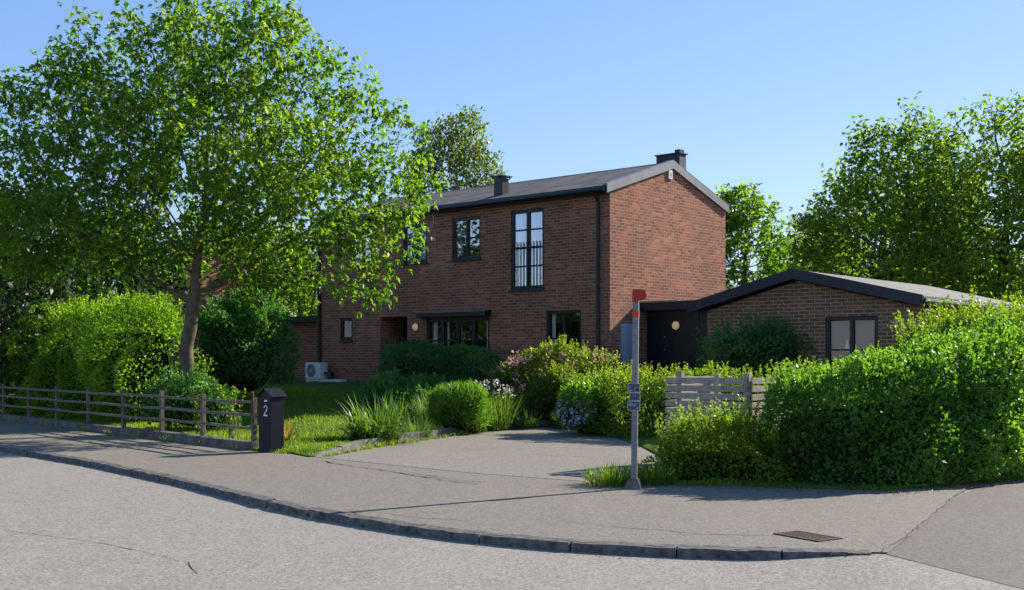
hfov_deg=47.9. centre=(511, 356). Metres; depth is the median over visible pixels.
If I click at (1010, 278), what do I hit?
bushy tree
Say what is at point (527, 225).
window
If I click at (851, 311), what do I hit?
brick garage
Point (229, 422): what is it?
leggy plant
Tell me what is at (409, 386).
peony bush
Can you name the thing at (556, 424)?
sedge clump
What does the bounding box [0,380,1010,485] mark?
lawn
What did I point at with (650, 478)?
grass tuft
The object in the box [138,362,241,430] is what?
shrub
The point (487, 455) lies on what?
driveway
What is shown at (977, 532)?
side road
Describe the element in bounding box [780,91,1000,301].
maple tree
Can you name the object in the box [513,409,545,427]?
sedge clump
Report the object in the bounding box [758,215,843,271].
willow tree
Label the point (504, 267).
brick house
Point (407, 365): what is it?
box hedge
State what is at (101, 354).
beech hedge
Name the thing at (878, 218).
bushy tree
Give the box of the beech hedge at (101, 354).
[0,281,217,422]
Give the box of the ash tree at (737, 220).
[714,180,792,289]
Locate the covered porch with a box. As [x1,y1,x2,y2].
[639,300,717,396]
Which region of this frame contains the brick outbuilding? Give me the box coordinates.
[225,316,316,380]
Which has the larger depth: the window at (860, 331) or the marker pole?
the window at (860, 331)
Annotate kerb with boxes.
[0,445,871,559]
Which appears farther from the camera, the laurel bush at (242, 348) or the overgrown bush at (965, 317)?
the laurel bush at (242, 348)
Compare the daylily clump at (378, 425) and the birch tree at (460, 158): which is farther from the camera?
the birch tree at (460, 158)
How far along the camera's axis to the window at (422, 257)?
36.95 m
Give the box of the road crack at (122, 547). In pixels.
[3,529,197,573]
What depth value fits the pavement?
14.21 m
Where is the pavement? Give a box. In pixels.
[0,420,1023,551]
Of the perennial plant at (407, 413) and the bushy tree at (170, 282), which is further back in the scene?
the bushy tree at (170, 282)
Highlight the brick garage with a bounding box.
[687,268,1023,397]
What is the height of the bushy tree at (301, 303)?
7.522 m
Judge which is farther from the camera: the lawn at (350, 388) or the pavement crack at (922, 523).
the lawn at (350, 388)
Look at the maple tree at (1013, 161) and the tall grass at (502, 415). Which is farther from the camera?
the maple tree at (1013, 161)
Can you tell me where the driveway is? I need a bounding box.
[319,427,698,481]
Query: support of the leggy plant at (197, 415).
on the lawn at (350, 388)
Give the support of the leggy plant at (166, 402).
on the lawn at (350, 388)
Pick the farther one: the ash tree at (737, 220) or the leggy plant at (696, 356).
the ash tree at (737, 220)
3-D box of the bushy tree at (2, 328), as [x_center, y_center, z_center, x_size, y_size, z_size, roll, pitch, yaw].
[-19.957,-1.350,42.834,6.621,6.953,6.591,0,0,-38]
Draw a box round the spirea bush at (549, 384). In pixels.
[521,359,580,418]
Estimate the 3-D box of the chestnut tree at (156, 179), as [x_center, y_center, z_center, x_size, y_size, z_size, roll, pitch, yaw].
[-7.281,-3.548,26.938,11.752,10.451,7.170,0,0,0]
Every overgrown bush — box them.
[864,284,1023,401]
[1000,290,1023,317]
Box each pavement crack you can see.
[326,461,478,483]
[561,521,770,535]
[882,490,965,550]
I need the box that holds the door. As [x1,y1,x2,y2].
[403,318,406,358]
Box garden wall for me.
[0,413,257,450]
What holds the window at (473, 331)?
in the brick house at (504, 267)
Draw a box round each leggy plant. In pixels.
[154,375,178,429]
[190,389,207,433]
[214,384,246,438]
[693,343,700,373]
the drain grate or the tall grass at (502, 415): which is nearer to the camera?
the drain grate
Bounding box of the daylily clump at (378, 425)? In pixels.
[317,388,434,445]
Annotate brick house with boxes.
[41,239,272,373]
[310,149,728,396]
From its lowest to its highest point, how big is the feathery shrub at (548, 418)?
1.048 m
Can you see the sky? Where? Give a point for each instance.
(766, 92)
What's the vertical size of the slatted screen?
1.540 m
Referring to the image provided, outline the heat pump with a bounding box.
[305,363,345,381]
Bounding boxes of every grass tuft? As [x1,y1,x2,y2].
[570,458,645,486]
[621,457,686,485]
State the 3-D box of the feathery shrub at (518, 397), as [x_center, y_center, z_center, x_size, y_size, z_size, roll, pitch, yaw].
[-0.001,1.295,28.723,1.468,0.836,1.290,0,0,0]
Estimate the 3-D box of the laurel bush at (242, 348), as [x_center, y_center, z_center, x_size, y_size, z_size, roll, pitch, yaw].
[-7.341,-0.510,31.396,3.341,3.039,2.912,0,0,0]
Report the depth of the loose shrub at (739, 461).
16.11 m
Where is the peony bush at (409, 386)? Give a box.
[356,365,448,414]
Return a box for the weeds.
[0,417,1023,490]
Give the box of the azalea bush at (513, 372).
[481,332,641,399]
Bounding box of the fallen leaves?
[1,453,1022,559]
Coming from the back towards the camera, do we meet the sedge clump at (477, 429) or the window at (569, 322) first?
the window at (569, 322)
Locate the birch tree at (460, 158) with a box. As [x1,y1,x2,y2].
[398,104,507,196]
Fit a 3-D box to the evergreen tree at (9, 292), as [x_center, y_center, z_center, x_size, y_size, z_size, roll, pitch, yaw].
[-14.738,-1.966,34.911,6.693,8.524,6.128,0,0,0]
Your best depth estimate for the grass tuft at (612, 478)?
15.58 m
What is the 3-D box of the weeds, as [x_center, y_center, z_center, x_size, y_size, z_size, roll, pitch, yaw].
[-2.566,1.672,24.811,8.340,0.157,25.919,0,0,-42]
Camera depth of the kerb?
11.46 m
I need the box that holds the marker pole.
[624,289,646,488]
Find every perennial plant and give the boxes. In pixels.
[371,395,426,427]
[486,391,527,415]
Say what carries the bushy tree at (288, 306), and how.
on the lawn at (350, 388)
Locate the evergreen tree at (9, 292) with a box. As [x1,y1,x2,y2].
[0,157,141,412]
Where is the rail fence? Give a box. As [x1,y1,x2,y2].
[0,384,256,441]
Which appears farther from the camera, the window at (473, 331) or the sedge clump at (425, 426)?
the window at (473, 331)
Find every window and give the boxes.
[338,318,352,341]
[353,230,371,269]
[403,224,427,265]
[427,317,489,364]
[450,216,480,261]
[509,208,544,291]
[547,310,580,360]
[826,316,877,367]
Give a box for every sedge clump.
[398,411,439,437]
[401,393,443,427]
[464,413,503,432]
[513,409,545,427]
[546,410,576,428]
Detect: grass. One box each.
[5,384,447,455]
[473,378,525,430]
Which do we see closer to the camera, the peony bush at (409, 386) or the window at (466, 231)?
the peony bush at (409, 386)
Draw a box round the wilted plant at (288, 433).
[284,420,300,440]
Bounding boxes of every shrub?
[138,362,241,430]
[423,378,495,431]
[492,392,537,420]
[520,389,557,421]
[637,395,802,482]
[692,307,833,393]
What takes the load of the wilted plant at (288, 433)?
on the lawn at (350, 388)
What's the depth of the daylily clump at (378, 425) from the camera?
22.90 m
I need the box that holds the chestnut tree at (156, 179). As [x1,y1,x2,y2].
[0,0,449,426]
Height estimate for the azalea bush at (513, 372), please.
2.347 m
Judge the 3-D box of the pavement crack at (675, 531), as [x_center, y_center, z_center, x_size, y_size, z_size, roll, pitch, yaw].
[1.519,1.746,11.623,2.302,0.001,0.197,0,0,25]
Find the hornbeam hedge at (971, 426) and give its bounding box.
[757,311,1023,486]
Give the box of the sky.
[0,0,1023,328]
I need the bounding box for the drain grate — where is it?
[773,530,842,541]
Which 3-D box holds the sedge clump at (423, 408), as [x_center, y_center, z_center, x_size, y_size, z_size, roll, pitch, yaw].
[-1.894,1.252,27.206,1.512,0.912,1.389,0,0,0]
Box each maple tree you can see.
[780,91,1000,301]
[899,89,1023,301]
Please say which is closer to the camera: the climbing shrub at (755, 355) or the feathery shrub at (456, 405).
the feathery shrub at (456, 405)
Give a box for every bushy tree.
[0,249,63,386]
[32,203,213,350]
[178,223,316,316]
[217,209,316,315]
[795,156,998,280]
[812,233,928,285]
[858,226,1022,292]
[946,238,1023,303]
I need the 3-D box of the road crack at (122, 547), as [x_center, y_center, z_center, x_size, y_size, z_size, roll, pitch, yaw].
[-3.920,1.833,11.069,3.715,0.001,0.293,0,0,42]
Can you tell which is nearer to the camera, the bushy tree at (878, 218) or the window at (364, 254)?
the window at (364, 254)
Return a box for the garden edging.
[308,419,547,456]
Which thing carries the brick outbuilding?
on the ground
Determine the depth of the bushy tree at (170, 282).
40.84 m
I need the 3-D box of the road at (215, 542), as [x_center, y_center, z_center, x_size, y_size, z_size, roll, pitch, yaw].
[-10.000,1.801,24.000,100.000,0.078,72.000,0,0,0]
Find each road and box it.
[0,451,1023,589]
[886,482,1023,588]
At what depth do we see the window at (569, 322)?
33.48 m
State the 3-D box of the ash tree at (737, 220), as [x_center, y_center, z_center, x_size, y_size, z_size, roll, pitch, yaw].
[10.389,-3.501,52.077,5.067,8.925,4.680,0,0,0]
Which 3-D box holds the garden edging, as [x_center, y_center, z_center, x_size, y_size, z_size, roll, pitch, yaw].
[-1.620,1.684,24.599,0.806,0.233,9.782,0,0,26]
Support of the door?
in the brick house at (504, 267)
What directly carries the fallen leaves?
on the pavement
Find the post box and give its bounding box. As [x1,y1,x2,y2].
[256,388,286,452]
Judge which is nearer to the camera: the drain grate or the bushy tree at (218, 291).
the drain grate
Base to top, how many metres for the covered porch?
3.515 m
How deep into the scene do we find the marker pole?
15.26 m
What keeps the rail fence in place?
on the garden wall
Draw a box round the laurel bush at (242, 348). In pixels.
[174,285,303,391]
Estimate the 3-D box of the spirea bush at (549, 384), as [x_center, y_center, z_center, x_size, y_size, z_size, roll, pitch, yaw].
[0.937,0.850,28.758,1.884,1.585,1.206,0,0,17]
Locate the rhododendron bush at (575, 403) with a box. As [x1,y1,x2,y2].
[552,372,625,433]
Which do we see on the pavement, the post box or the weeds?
the post box
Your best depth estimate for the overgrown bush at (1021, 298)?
22.21 m
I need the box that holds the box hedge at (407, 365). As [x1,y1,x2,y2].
[375,338,506,387]
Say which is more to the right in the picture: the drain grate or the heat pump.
the drain grate
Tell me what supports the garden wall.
on the pavement
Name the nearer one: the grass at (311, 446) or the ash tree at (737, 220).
the grass at (311, 446)
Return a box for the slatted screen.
[665,371,791,452]
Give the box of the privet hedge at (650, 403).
[557,341,891,436]
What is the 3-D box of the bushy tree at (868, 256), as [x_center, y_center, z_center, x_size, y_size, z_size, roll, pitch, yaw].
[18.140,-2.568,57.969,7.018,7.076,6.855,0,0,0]
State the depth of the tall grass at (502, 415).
27.07 m
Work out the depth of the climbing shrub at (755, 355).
29.28 m
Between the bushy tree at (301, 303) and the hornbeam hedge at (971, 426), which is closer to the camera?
the hornbeam hedge at (971, 426)
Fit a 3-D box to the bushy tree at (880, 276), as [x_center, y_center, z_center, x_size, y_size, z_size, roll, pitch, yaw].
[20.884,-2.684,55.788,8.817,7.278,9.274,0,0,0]
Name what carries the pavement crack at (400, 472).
on the pavement

